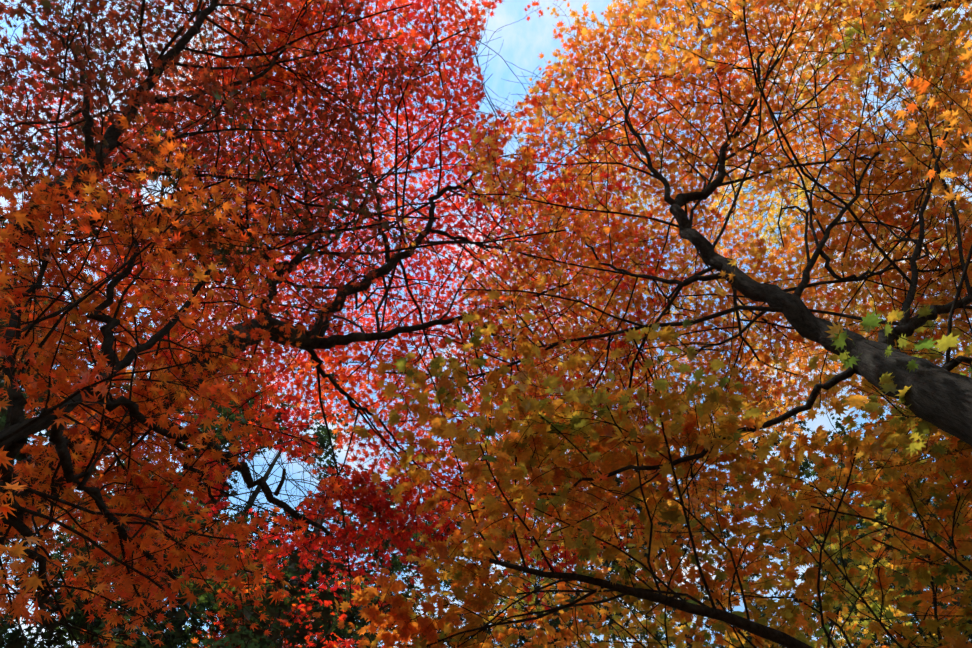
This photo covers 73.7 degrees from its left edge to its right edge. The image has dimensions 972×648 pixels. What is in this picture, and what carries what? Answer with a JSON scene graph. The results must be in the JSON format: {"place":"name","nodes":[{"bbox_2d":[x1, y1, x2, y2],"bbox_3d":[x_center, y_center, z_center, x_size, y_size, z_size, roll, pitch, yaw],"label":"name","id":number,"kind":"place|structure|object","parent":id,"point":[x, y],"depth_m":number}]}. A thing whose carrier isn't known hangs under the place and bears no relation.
{"place":"outdoors","nodes":[
{"label":"outdoors","id":0,"kind":"place"},
{"bbox_2d":[0,206,241,561],"bbox_3d":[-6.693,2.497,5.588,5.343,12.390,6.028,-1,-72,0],"label":"tree","id":1,"kind":"object","parent":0,"point":[22,455],"depth_m":7.74},
{"bbox_2d":[0,106,347,647],"bbox_3d":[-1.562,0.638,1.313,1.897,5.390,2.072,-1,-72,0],"label":"maple tree","id":2,"kind":"object","parent":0,"point":[59,375],"depth_m":2.51},
{"bbox_2d":[0,327,373,647],"bbox_3d":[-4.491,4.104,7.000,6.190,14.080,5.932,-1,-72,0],"label":"tree","id":3,"kind":"object","parent":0,"point":[14,635],"depth_m":6.47},
{"bbox_2d":[30,394,435,647],"bbox_3d":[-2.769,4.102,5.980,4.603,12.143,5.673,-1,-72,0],"label":"tree","id":4,"kind":"object","parent":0,"point":[290,633],"depth_m":6.83},
{"bbox_2d":[187,568,385,647],"bbox_3d":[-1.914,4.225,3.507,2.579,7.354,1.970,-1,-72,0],"label":"red maple","id":5,"kind":"object","parent":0,"point":[334,644],"depth_m":6.23},
{"bbox_2d":[0,0,686,647],"bbox_3d":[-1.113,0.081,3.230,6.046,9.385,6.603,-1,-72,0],"label":"maple","id":6,"kind":"object","parent":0,"point":[376,500],"depth_m":5.05},
{"bbox_2d":[343,439,613,647],"bbox_3d":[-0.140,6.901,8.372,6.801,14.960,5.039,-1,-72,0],"label":"tree","id":7,"kind":"object","parent":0,"point":[557,629],"depth_m":11.49},
{"bbox_2d":[0,0,971,647],"label":"sky","id":8,"kind":"structure","parent":0,"point":[524,40]},
{"bbox_2d":[312,179,971,647],"bbox_3d":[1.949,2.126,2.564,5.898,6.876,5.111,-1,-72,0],"label":"tree","id":9,"kind":"object","parent":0,"point":[742,468],"depth_m":3.76},
{"bbox_2d":[365,0,971,592],"bbox_3d":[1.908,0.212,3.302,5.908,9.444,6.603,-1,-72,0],"label":"orange maple","id":10,"kind":"object","parent":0,"point":[892,212],"depth_m":5.20},
{"bbox_2d":[540,447,796,647],"bbox_3d":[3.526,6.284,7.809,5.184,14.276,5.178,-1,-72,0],"label":"tree","id":11,"kind":"object","parent":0,"point":[643,633],"depth_m":11.78},
{"bbox_2d":[727,371,971,647],"bbox_3d":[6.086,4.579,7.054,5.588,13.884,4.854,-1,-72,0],"label":"tree","id":12,"kind":"object","parent":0,"point":[813,473],"depth_m":9.28},
{"bbox_2d":[815,0,971,121],"bbox_3d":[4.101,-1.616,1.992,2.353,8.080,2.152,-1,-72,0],"label":"yellow maple","id":13,"kind":"object","parent":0,"point":[966,25],"depth_m":5.11}
]}

